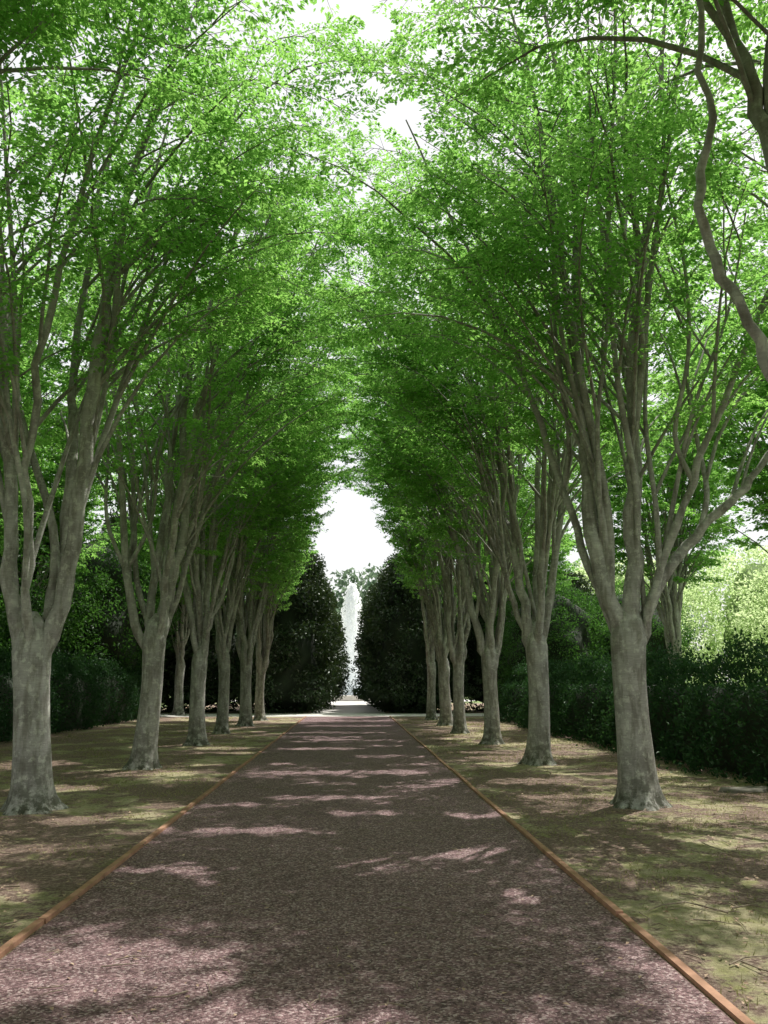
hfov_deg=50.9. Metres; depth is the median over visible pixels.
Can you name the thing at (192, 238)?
zelkova tree
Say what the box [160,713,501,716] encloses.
cross path
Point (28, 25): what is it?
zelkova tree
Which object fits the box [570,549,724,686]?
linden tree
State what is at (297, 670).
magnolia tree
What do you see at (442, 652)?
zelkova tree
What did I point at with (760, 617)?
linden tree
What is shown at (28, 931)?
wooden path edging
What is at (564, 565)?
zelkova tree
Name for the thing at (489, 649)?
zelkova tree
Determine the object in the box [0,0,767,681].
sky
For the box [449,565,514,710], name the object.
magnolia tree
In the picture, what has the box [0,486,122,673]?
evergreen tree
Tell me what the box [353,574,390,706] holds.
magnolia tree
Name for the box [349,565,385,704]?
magnolia tree
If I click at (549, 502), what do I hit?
zelkova tree
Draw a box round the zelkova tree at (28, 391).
[0,204,107,555]
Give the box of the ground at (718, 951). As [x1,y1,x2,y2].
[0,689,767,1023]
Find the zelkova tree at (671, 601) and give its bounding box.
[551,267,756,686]
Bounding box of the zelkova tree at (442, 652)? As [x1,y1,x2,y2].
[292,336,533,725]
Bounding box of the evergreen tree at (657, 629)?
[579,581,705,685]
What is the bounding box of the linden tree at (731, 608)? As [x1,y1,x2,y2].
[667,544,767,688]
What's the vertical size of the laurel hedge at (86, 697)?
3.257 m
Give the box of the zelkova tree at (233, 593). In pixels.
[123,200,379,733]
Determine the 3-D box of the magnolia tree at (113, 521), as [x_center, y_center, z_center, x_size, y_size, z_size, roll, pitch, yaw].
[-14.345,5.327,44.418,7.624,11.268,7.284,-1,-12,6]
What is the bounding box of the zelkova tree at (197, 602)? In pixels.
[61,50,432,745]
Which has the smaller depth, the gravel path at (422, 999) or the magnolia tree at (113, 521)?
the gravel path at (422, 999)
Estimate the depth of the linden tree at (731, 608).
41.70 m
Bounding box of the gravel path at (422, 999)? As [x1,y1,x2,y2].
[0,716,734,1023]
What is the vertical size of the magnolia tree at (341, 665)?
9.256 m
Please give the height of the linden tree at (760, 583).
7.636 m
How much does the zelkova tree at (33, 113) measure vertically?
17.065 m
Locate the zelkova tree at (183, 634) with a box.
[110,406,226,714]
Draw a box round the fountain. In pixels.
[334,583,369,700]
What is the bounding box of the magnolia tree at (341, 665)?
[264,564,353,709]
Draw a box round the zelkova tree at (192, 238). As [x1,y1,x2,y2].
[0,0,423,815]
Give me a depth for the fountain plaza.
67.12 m
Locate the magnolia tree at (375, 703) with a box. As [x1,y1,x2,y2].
[360,564,449,709]
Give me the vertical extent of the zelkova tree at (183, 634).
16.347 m
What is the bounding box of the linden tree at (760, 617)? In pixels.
[755,598,767,631]
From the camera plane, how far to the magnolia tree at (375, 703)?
47.67 m
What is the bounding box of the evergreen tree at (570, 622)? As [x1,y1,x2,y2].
[483,578,611,696]
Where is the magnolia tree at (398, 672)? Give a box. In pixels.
[351,551,473,713]
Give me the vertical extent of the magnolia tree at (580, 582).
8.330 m
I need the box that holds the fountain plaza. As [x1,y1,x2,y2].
[235,700,474,702]
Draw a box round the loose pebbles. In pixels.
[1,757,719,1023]
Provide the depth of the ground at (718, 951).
9.06 m
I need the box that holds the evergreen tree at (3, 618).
[0,508,49,670]
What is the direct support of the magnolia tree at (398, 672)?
on the ground at (718, 951)
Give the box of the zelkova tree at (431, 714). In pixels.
[320,370,488,719]
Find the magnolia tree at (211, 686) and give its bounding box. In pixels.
[160,558,254,712]
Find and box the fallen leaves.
[0,717,767,1023]
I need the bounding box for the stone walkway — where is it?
[311,703,384,713]
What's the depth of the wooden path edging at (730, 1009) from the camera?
5.51 m
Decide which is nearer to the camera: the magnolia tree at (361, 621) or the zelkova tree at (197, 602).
the zelkova tree at (197, 602)
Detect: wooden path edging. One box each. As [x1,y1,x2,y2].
[0,716,305,958]
[389,716,755,1023]
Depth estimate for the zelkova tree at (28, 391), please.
23.61 m
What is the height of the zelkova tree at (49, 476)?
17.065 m
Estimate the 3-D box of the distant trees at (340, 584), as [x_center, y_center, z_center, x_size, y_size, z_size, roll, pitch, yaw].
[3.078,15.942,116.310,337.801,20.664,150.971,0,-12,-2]
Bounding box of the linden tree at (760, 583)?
[729,562,767,686]
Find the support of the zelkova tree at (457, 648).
on the ground at (718, 951)
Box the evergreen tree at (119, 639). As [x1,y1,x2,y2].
[53,527,184,691]
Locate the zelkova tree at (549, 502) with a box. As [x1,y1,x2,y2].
[289,58,712,765]
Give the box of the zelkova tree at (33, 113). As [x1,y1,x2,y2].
[0,64,95,214]
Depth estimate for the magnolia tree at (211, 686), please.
42.94 m
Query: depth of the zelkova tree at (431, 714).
35.40 m
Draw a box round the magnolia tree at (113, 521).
[86,509,175,698]
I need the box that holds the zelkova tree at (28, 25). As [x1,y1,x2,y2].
[0,0,271,146]
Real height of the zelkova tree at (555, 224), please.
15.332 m
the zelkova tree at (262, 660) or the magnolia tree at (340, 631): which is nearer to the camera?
the zelkova tree at (262, 660)
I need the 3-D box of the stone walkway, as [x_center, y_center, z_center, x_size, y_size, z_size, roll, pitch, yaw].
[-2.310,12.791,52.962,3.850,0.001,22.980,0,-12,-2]
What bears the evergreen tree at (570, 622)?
on the ground at (718, 951)
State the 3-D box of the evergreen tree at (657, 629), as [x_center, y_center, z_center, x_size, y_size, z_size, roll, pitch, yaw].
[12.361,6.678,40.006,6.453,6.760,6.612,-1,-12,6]
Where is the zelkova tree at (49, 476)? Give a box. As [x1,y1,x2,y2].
[0,240,155,600]
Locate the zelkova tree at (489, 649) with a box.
[256,147,633,744]
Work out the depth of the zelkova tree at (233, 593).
26.43 m
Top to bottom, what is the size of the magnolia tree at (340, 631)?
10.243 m
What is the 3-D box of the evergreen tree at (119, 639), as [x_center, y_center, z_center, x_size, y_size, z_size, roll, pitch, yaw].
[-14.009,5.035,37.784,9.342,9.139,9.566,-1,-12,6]
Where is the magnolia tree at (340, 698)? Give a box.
[320,601,349,705]
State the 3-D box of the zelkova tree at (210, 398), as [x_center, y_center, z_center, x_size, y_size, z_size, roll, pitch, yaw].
[-4.084,-2.471,17.160,9.436,15.329,8.608,0,-12,-2]
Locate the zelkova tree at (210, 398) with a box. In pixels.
[2,30,402,770]
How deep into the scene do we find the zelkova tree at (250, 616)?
30.78 m
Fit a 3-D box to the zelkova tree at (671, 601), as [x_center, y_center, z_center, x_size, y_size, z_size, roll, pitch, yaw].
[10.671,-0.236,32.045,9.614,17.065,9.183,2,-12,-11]
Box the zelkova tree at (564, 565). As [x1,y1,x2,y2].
[447,424,588,627]
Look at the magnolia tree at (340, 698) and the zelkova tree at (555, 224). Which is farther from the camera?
the magnolia tree at (340, 698)
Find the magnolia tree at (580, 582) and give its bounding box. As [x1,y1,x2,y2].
[555,569,600,650]
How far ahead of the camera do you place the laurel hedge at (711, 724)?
16.52 m
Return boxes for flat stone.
[718,786,767,793]
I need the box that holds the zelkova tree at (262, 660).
[193,375,370,720]
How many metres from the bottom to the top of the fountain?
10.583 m
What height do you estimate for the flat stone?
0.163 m
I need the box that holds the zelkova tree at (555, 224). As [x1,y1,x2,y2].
[265,0,767,810]
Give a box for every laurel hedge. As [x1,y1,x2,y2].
[0,631,164,742]
[482,607,767,786]
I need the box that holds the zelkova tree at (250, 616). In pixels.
[153,307,394,726]
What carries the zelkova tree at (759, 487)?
on the ground at (718, 951)
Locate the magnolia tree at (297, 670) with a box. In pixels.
[229,537,346,713]
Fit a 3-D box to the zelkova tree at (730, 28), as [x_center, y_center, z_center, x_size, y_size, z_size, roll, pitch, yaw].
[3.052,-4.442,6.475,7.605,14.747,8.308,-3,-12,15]
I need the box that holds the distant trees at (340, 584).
[235,563,738,685]
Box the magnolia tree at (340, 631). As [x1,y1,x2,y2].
[316,569,349,706]
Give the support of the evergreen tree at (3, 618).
on the ground at (718, 951)
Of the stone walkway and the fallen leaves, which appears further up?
the stone walkway
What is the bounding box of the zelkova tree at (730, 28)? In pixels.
[391,0,767,381]
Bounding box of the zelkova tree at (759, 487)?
[633,150,767,552]
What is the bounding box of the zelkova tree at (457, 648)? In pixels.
[287,236,559,733]

